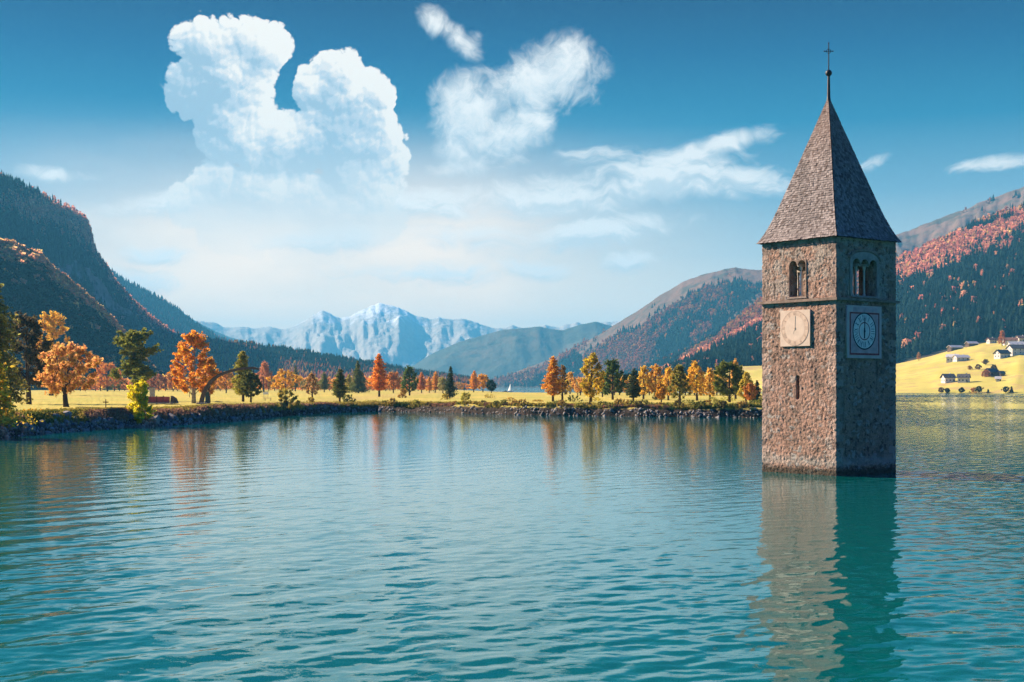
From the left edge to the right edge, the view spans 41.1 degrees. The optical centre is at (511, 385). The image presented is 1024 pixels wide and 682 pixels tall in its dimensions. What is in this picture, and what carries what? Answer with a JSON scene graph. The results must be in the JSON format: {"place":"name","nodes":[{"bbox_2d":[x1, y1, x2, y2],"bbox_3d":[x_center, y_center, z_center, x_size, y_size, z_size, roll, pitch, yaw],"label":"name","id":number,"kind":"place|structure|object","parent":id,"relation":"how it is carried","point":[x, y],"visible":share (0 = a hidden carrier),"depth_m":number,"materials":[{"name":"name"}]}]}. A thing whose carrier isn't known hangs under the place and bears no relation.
{"place":"outdoors","nodes":[
{"label":"outdoors","id":0,"kind":"place"},
{"bbox_2d":[2,193,132,315],"bbox_3d":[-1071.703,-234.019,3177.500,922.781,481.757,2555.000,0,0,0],"label":"mountain","id":1,"kind":"structure","parent":0,"point":[76,268],"depth_m":2568.01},
{"bbox_2d":[0,169,180,335],"bbox_3d":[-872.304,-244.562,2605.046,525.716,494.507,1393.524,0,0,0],"label":"forest","id":2,"kind":"object","parent":1,"relation":"on","point":[50,240],"visible":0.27,"depth_m":2498.11,"materials":[{"name":"green plant"}]},
{"bbox_2d":[10,355,125,389],"bbox_3d":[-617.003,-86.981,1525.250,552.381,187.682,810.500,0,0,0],"label":"hills","id":3,"kind":"structure","parent":0,"point":[45,388],"depth_m":1248.67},
{"bbox_2d":[0,238,165,378],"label":"forest","id":4,"kind":"object","parent":3,"relation":"on","point":[36,282],"visible":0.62,"depth_m":1307.43,"materials":[{"name":"green plant"}]},
{"bbox_2d":[116,277,186,333],"bbox_3d":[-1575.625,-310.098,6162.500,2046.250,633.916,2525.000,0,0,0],"label":"mountain","id":5,"kind":"structure","parent":0,"point":[164,315],"depth_m":5436.63,"materials":[{"name":"green plant"}]},
{"bbox_2d":[109,268,233,341],"bbox_3d":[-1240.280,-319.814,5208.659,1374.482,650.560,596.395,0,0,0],"label":"forest","id":6,"kind":"object","parent":5,"relation":"on","point":[146,301],"visible":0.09,"depth_m":5445.16,"materials":[{"name":"green plant"}]},
{"bbox_2d":[184,314,257,344],"bbox_3d":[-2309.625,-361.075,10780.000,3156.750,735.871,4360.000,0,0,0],"label":"mountain","id":7,"kind":"structure","parent":0,"point":[219,334],"depth_m":9583.15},
{"bbox_2d":[2,389,761,436],"bbox_3d":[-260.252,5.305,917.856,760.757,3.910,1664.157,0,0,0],"label":"ground","id":8,"kind":"structure","parent":0,"point":[90,398],"depth_m":349.59,"materials":[{"name":"yellow plant"}]},
{"bbox_2d":[0,283,37,404],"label":"conifer","id":9,"kind":"object","parent":8,"relation":"on","point":[6,334],"visible":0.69,"depth_m":209.09,"materials":[{"name":"green plant"}]},
{"bbox_2d":[0,350,42,428],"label":"shrub","id":10,"kind":"object","parent":8,"relation":"on","point":[5,407],"visible":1,"depth_m":155.97,"materials":[{"name":"green plant"}]},
{"bbox_2d":[2,310,54,403],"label":"leafy tree","id":11,"kind":"object","parent":8,"relation":"on","point":[30,355],"visible":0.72,"depth_m":285.45,"materials":[{"name":"green plant"}]},
{"bbox_2d":[38,419,46,428],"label":"boulder","id":12,"kind":"object","parent":8,"relation":"on","point":[42,424],"visible":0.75,"depth_m":172.78,"materials":[{"name":"stone"}]},
{"bbox_2d":[35,310,70,395],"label":"leafy tree","id":13,"kind":"object","parent":8,"relation":"on","point":[50,327],"visible":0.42,"depth_m":519.49,"materials":[{"name":"orange plant"}]},
{"bbox_2d":[33,341,103,406],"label":"leafy tree","id":14,"kind":"object","parent":8,"relation":"on","point":[66,383],"visible":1,"depth_m":243.21,"materials":[{"name":"orange plant"}]},
{"bbox_2d":[95,375,109,390],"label":"leafy tree","id":15,"kind":"object","parent":8,"relation":"on","point":[100,388],"visible":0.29,"depth_m":920.82,"materials":[{"name":"orange plant"}]},
{"bbox_2d":[93,362,121,391],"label":"leafy tree","id":16,"kind":"object","parent":8,"relation":"on","point":[100,371],"visible":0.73,"depth_m":881.67,"materials":[{"name":"orange plant"}]},
{"bbox_2d":[108,378,121,390],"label":"leafy tree","id":17,"kind":"object","parent":8,"relation":"on","point":[115,387],"visible":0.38,"depth_m":938.07,"materials":[{"name":"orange plant"}]},
{"bbox_2d":[108,327,163,384],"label":"pine tree","id":18,"kind":"object","parent":8,"relation":"on","point":[130,340],"visible":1,"depth_m":333.22,"materials":[{"name":"green plant"}]},
{"bbox_2d":[126,379,156,422],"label":"shrub","id":19,"kind":"object","parent":8,"relation":"on","point":[137,393],"visible":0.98,"depth_m":199.45,"materials":[{"name":"yellow plant"}]},
{"bbox_2d":[149,387,155,396],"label":"stone pillar","id":20,"kind":"structure","parent":8,"relation":"on","point":[152,391],"depth_m":334.23,"materials":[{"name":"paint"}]},
{"bbox_2d":[149,415,159,423],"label":"boulder","id":21,"kind":"object","parent":8,"relation":"on","point":[155,418],"visible":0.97,"depth_m":202.31,"materials":[{"name":"stone"}]},
{"bbox_2d":[149,373,167,390],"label":"leafy tree","id":22,"kind":"object","parent":8,"relation":"on","point":[161,378],"visible":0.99,"depth_m":888.44,"materials":[{"name":"orange plant"}]},
{"bbox_2d":[147,396,178,404],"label":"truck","id":23,"kind":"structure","parent":8,"relation":"on","point":[156,400],"depth_m":274.93,"materials":[{"name":"red metal"}]},
{"bbox_2d":[165,373,179,390],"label":"leafy tree","id":24,"kind":"object","parent":8,"relation":"on","point":[169,383],"visible":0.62,"depth_m":898.17,"materials":[{"name":"orange plant"}]},
{"bbox_2d":[168,413,176,421],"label":"boulder","id":25,"kind":"object","parent":8,"relation":"on","point":[171,417],"visible":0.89,"depth_m":208.67,"materials":[{"name":"stone"}]},
{"bbox_2d":[167,330,221,402],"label":"leafy tree","id":26,"kind":"object","parent":8,"relation":"on","point":[194,339],"visible":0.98,"depth_m":290.29,"materials":[{"name":"orange plant"}]},
{"bbox_2d":[199,357,221,402],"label":"leafy tree","id":27,"kind":"object","parent":8,"relation":"on","point":[210,360],"visible":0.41,"depth_m":305.00,"materials":[{"name":"orange plant"}]},
{"bbox_2d":[216,372,235,392],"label":"leafy tree","id":28,"kind":"object","parent":8,"relation":"on","point":[223,383],"visible":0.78,"depth_m":689.51,"materials":[{"name":"orange plant"}]},
{"bbox_2d":[196,367,259,403],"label":"curved arch","id":29,"kind":"structure","parent":8,"relation":"on","point":[206,387],"depth_m":282.79,"materials":[{"name":"stone"}]},
{"bbox_2d":[229,351,258,401],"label":"conifer","id":30,"kind":"object","parent":8,"relation":"on","point":[242,360],"visible":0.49,"depth_m":327.46,"materials":[{"name":"green plant"}]},
{"bbox_2d":[56,374,438,389],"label":"woods","id":31,"kind":"object","parent":8,"relation":"on","point":[329,378],"visible":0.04,"depth_m":1096.37,"materials":[{"name":"orange plant"}]},
{"bbox_2d":[239,371,262,402],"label":"leafy tree","id":32,"kind":"object","parent":8,"relation":"on","point":[247,381],"visible":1,"depth_m":309.15,"materials":[{"name":"green plant"}]},
{"bbox_2d":[254,360,273,391],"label":"leafy tree","id":33,"kind":"object","parent":8,"relation":"on","point":[264,369],"visible":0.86,"depth_m":786.06,"materials":[{"name":"orange plant"}]},
{"bbox_2d":[266,368,302,389],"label":"leafy tree","id":34,"kind":"object","parent":8,"relation":"on","point":[297,378],"visible":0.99,"depth_m":625.63,"materials":[{"name":"orange plant"}]},
{"bbox_2d":[275,388,299,411],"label":"shrub","id":35,"kind":"object","parent":8,"relation":"on","point":[281,394],"visible":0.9,"depth_m":277.51,"materials":[{"name":"green plant"}]},
{"bbox_2d":[291,365,299,390],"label":"conifer","id":36,"kind":"object","parent":8,"relation":"on","point":[295,372],"visible":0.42,"depth_m":913.88,"materials":[{"name":"green plant"}]},
{"bbox_2d":[302,372,320,397],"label":"leafy tree","id":37,"kind":"object","parent":8,"relation":"on","point":[310,378],"visible":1,"depth_m":423.06,"materials":[{"name":"orange plant"}]},
{"bbox_2d":[317,372,331,391],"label":"conifer","id":38,"kind":"object","parent":8,"relation":"on","point":[324,380],"visible":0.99,"depth_m":784.84,"materials":[{"name":"green plant"}]},
{"bbox_2d":[331,369,350,401],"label":"conifer","id":39,"kind":"object","parent":8,"relation":"on","point":[339,386],"visible":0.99,"depth_m":336.00,"materials":[{"name":"green plant"}]},
{"bbox_2d":[345,374,351,388],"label":"conifer","id":40,"kind":"object","parent":8,"relation":"on","point":[348,376],"visible":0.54,"depth_m":711.33,"materials":[{"name":"green plant"}]},
{"bbox_2d":[342,394,355,401],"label":"shrub","id":41,"kind":"object","parent":8,"relation":"on","point":[348,395],"visible":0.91,"depth_m":327.48,"materials":[{"name":"green plant"}]},
{"bbox_2d":[347,361,369,392],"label":"conifer","id":42,"kind":"object","parent":8,"relation":"on","point":[357,384],"visible":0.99,"depth_m":703.67,"materials":[{"name":"green plant"}]},
{"bbox_2d":[366,353,389,396],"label":"larch","id":43,"kind":"object","parent":8,"relation":"on","point":[378,380],"visible":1,"depth_m":476.54,"materials":[{"name":"orange plant"}]},
{"bbox_2d":[0,399,761,427],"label":"grass","id":44,"kind":"structure","parent":8,"relation":"on","point":[84,415],"depth_m":237.60,"materials":[{"name":"plant"}]},
{"bbox_2d":[0,404,761,437],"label":"rubble","id":45,"kind":"object","parent":8,"relation":"on","point":[138,424],"visible":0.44,"depth_m":237.75,"materials":[{"name":"stone"}]},
{"bbox_2d":[385,371,402,392],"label":"leafy tree","id":46,"kind":"object","parent":8,"relation":"on","point":[393,377],"visible":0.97,"depth_m":711.56,"materials":[{"name":"orange plant"}]},
{"bbox_2d":[397,388,406,397],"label":"shrub","id":47,"kind":"object","parent":8,"relation":"on","point":[403,391],"visible":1,"depth_m":436.06,"materials":[{"name":"orange plant"}]},
{"bbox_2d":[399,365,419,395],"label":"leafy tree","id":48,"kind":"object","parent":8,"relation":"on","point":[408,372],"visible":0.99,"depth_m":529.35,"materials":[{"name":"green plant"}]},
{"bbox_2d":[417,372,428,392],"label":"larch","id":49,"kind":"object","parent":8,"relation":"on","point":[422,382],"visible":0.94,"depth_m":718.13,"materials":[{"name":"orange plant"}]},
{"bbox_2d":[425,377,433,392],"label":"larch","id":50,"kind":"object","parent":8,"relation":"on","point":[429,384],"visible":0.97,"depth_m":727.13,"materials":[{"name":"orange plant"}]},
{"bbox_2d":[432,371,438,392],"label":"larch","id":51,"kind":"object","parent":8,"relation":"on","point":[435,381],"visible":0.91,"depth_m":734.40,"materials":[{"name":"orange plant"}]},
{"bbox_2d":[437,376,447,392],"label":"leafy tree","id":52,"kind":"object","parent":8,"relation":"on","point":[441,382],"visible":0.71,"depth_m":697.06,"materials":[{"name":"green plant"}]},
{"bbox_2d":[443,366,458,397],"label":"pine tree","id":53,"kind":"object","parent":8,"relation":"on","point":[449,389],"visible":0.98,"depth_m":418.24,"materials":[{"name":"green plant"}]},
{"bbox_2d":[459,391,470,403],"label":"shrub","id":54,"kind":"object","parent":8,"relation":"on","point":[464,395],"visible":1,"depth_m":295.65,"materials":[{"name":"green plant"}]},
{"bbox_2d":[469,371,480,391],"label":"larch","id":55,"kind":"object","parent":8,"relation":"on","point":[474,381],"visible":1,"depth_m":787.65,"materials":[{"name":"orange plant"}]},
{"bbox_2d":[477,374,488,391],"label":"leafy tree","id":56,"kind":"object","parent":8,"relation":"on","point":[483,379],"visible":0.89,"depth_m":793.78,"materials":[{"name":"orange plant"}]},
{"bbox_2d":[486,379,496,392],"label":"leafy tree","id":57,"kind":"object","parent":8,"relation":"on","point":[492,387],"visible":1,"depth_m":706.50,"materials":[{"name":"green plant"}]},
{"bbox_2d":[540,356,567,401],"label":"larch","id":58,"kind":"object","parent":8,"relation":"on","point":[553,380],"visible":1,"depth_m":335.47,"materials":[{"name":"orange plant"}]},
{"bbox_2d":[558,364,568,401],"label":"leafy tree","id":59,"kind":"object","parent":8,"relation":"on","point":[563,368],"visible":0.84,"depth_m":338.51,"materials":[{"name":"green plant"}]},
{"bbox_2d":[564,372,576,393],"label":"leafy tree","id":60,"kind":"object","parent":8,"relation":"on","point":[570,376],"visible":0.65,"depth_m":634.35,"materials":[{"name":"orange plant"}]},
{"bbox_2d":[571,376,589,394],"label":"leafy tree","id":61,"kind":"object","parent":8,"relation":"on","point":[573,384],"visible":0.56,"depth_m":546.57,"materials":[{"name":"orange plant"}]},
{"bbox_2d":[578,352,605,401],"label":"leafy tree","id":62,"kind":"object","parent":8,"relation":"on","point":[590,361],"visible":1,"depth_m":301.59,"materials":[{"name":"yellow plant"}]},
{"bbox_2d":[600,357,628,399],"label":"leafy tree","id":63,"kind":"object","parent":8,"relation":"on","point":[613,365],"visible":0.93,"depth_m":384.35,"materials":[{"name":"green plant"}]},
{"bbox_2d":[624,368,642,400],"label":"conifer","id":64,"kind":"object","parent":8,"relation":"on","point":[634,390],"visible":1,"depth_m":311.25,"materials":[{"name":"green plant"}]},
{"bbox_2d":[635,365,651,398],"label":"larch","id":65,"kind":"object","parent":8,"relation":"on","point":[642,373],"visible":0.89,"depth_m":396.03,"materials":[{"name":"orange plant"}]},
{"bbox_2d":[646,364,663,397],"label":"larch","id":66,"kind":"object","parent":8,"relation":"on","point":[656,368],"visible":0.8,"depth_m":394.62,"materials":[{"name":"orange plant"}]},
{"bbox_2d":[654,382,666,401],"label":"leafy tree","id":67,"kind":"object","parent":8,"relation":"on","point":[661,390],"visible":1,"depth_m":315.26,"materials":[{"name":"orange plant"}]},
{"bbox_2d":[661,366,676,399],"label":"larch","id":68,"kind":"object","parent":8,"relation":"on","point":[666,377],"visible":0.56,"depth_m":370.99,"materials":[{"name":"orange plant"}]},
{"bbox_2d":[667,364,691,399],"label":"leafy tree","id":69,"kind":"object","parent":8,"relation":"on","point":[679,373],"visible":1,"depth_m":283.25,"materials":[{"name":"green plant"}]},
{"bbox_2d":[686,360,706,400],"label":"larch","id":70,"kind":"object","parent":8,"relation":"on","point":[694,369],"visible":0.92,"depth_m":351.13,"materials":[{"name":"orange plant"}]},
{"bbox_2d":[704,368,716,398],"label":"larch","id":71,"kind":"object","parent":8,"relation":"on","point":[709,375],"visible":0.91,"depth_m":353.35,"materials":[{"name":"orange plant"}]},
{"bbox_2d":[711,360,744,401],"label":"leafy tree","id":72,"kind":"object","parent":8,"relation":"on","point":[723,368],"visible":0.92,"depth_m":316.93,"materials":[{"name":"green plant"}]},
{"bbox_2d":[727,358,738,398],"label":"larch","id":73,"kind":"object","parent":8,"relation":"on","point":[736,363],"visible":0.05,"depth_m":393.42,"materials":[{"name":"orange plant"}]},
{"bbox_2d":[736,372,752,400],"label":"tree","id":74,"kind":"object","parent":8,"relation":"on","point":[745,379],"visible":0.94,"depth_m":300.01,"materials":[{"name":"yellow plant"}]},
{"bbox_2d":[742,383,757,400],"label":"leafy tree","id":75,"kind":"object","parent":8,"relation":"on","point":[746,390],"visible":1,"depth_m":298.16,"materials":[{"name":"orange plant"}]},
{"bbox_2d":[751,380,762,402],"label":"conifer","id":76,"kind":"object","parent":8,"relation":"on","point":[757,384],"visible":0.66,"depth_m":313.56,"materials":[{"name":"green plant"}]},
{"bbox_2d":[198,303,619,367],"bbox_3d":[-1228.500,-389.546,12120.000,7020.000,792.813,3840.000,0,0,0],"label":"mountain","id":77,"kind":"structure","parent":0,"point":[390,334],"depth_m":12211.41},
{"bbox_2d":[0,387,1023,681],"bbox_3d":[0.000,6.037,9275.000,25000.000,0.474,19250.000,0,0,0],"label":"water","id":78,"kind":"structure","parent":0,"point":[390,547],"depth_m":49.50,"materials":[{"name":"teal liquid"}]},
{"bbox_2d":[757,42,900,475],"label":"bell tower","id":79,"kind":"structure","parent":78,"relation":"in","point":[829,371],"depth_m":93.52,"materials":[{"name":"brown stone"}]},
{"bbox_2d":[787,259,807,298],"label":"belfry window","id":80,"kind":"structure","parent":79,"relation":"in","point":[801,266],"depth_m":93.74,"materials":[{"name":"stone"}]},
{"bbox_2d":[797,270,802,296],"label":"column","id":81,"kind":"structure","parent":79,"relation":"in","point":[798,271],"depth_m":97.88,"materials":[{"name":"stone"}]},
{"bbox_2d":[853,267,858,294],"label":"column","id":82,"kind":"structure","parent":79,"relation":"in","point":[858,267],"depth_m":97.28,"materials":[{"name":"stone"}]},
{"bbox_2d":[848,249,880,298],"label":"belfry window","id":83,"kind":"structure","parent":79,"relation":"in","point":[861,256],"depth_m":92.89,"materials":[{"name":"stone"}]},
{"bbox_2d":[412,322,611,378],"bbox_3d":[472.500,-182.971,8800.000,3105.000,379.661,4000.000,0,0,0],"label":"mountain","id":84,"kind":"structure","parent":0,"point":[504,352],"depth_m":7726.32,"materials":[{"name":"blue stone"}]},
{"bbox_2d":[0,0,1023,328],"label":"sky","id":85,"kind":"structure","parent":0,"point":[279,164],"materials":[{"name":"blue"}]},
{"bbox_2d":[489,187,1023,386],"bbox_3d":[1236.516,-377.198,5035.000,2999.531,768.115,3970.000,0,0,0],"label":"mountain","id":86,"kind":"structure","parent":0,"point":[918,237],"depth_m":4613.66,"materials":[{"name":"stone"}]},
{"bbox_2d":[480,191,1020,386],"bbox_3d":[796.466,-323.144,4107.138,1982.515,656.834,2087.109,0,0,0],"label":"forest","id":87,"kind":"object","parent":86,"relation":"on","point":[674,340],"visible":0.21,"depth_m":4223.89,"materials":[{"name":"green plant"}]},
{"bbox_2d":[704,341,1023,392],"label":"field","id":88,"kind":"structure","parent":0,"point":[922,375],"depth_m":1259.19,"materials":[{"name":"yellow plant"}]},
{"bbox_2d":[940,373,955,382],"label":"farmhouse","id":89,"kind":"object","parent":88,"relation":"on","point":[948,378],"visible":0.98,"depth_m":1149.50,"materials":[{"name":"paint"}]},
{"bbox_2d":[945,353,958,362],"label":"farmhouse","id":90,"kind":"object","parent":88,"relation":"on","point":[948,358],"visible":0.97,"depth_m":1378.32,"materials":[{"name":"paint"}]},
{"bbox_2d":[946,345,963,351],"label":"stable","id":91,"kind":"structure","parent":88,"relation":"on","point":[950,348],"depth_m":1581.81,"materials":[{"name":"wood"}]},
{"bbox_2d":[951,354,970,361],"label":"barn","id":92,"kind":"structure","parent":88,"relation":"on","point":[957,358],"depth_m":1368.08,"materials":[{"name":"metal"}]},
{"bbox_2d":[956,373,970,382],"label":"farmhouse","id":93,"kind":"object","parent":88,"relation":"on","point":[964,378],"visible":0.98,"depth_m":1134.89,"materials":[{"name":"tile"}]},
{"bbox_2d":[964,341,978,346],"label":"stable","id":94,"kind":"structure","parent":88,"relation":"on","point":[969,343],"depth_m":1598.15,"materials":[{"name":"metal"}]},
{"bbox_2d":[983,368,998,376],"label":"barn","id":95,"kind":"structure","parent":88,"relation":"on","point":[993,371],"depth_m":1168.25,"materials":[{"name":"wood"}]},
{"bbox_2d":[985,337,996,343],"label":"farmhouse","id":96,"kind":"object","parent":88,"relation":"on","point":[990,340],"visible":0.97,"depth_m":1583.44,"materials":[{"name":"white paint"}]},
{"bbox_2d":[997,330,1005,345],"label":"leafy tree","id":97,"kind":"object","parent":88,"relation":"on","point":[1002,333],"visible":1,"depth_m":1501.92,"materials":[{"name":"orange plant"}]},
{"bbox_2d":[993,349,1011,358],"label":"farmhouse","id":98,"kind":"object","parent":88,"relation":"on","point":[1000,354],"visible":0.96,"depth_m":1314.90,"materials":[{"name":"paint"}]},
{"bbox_2d":[1002,337,1018,344],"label":"farmhouse","id":99,"kind":"object","parent":88,"relation":"on","point":[1011,339],"visible":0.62,"depth_m":1510.12,"materials":[{"name":"brown tile"}]},
{"bbox_2d":[1005,344,1023,355],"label":"farmhouse","id":100,"kind":"object","parent":88,"relation":"on","point":[1014,350],"visible":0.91,"depth_m":1323.09,"materials":[{"name":"paint"}]},
{"bbox_2d":[1006,341,1023,345],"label":"farmhouse","id":101,"kind":"object","parent":88,"relation":"on","point":[1014,343],"visible":0.52,"depth_m":1433.60,"materials":[{"name":"metal"}]},
{"bbox_2d":[754,214,1023,365],"bbox_3d":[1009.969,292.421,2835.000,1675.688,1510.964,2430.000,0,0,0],"label":"hills","id":102,"kind":"structure","parent":0,"point":[940,351],"depth_m":1644.41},
{"bbox_2d":[652,202,1023,377],"bbox_3d":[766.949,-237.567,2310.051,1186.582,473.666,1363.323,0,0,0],"label":"forest","id":103,"kind":"object","parent":102,"relation":"on","point":[1002,302],"visible":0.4,"depth_m":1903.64,"materials":[{"name":"plant"}]},
{"bbox_3d":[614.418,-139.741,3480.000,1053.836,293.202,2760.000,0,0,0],"label":"hills","id":104,"kind":"structure","parent":0,"visible":0},
{"bbox_2d":[547,251,896,386],"bbox_3d":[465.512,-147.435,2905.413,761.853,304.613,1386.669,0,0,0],"label":"forest","id":105,"kind":"object","parent":104,"relation":"on","point":[748,312],"visible":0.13,"depth_m":3078.73,"materials":[{"name":"green plant"}]},
{"bbox_3d":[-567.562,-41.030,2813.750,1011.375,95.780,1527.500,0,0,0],"label":"hills","id":106,"kind":"structure","parent":0,"visible":0},
{"bbox_2d":[140,331,471,387],"bbox_3d":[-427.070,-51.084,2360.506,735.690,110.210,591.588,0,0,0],"label":"forest","id":107,"kind":"object","parent":106,"relation":"on","point":[225,353],"visible":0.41,"depth_m":2440.82,"materials":[{"name":"green plant"}]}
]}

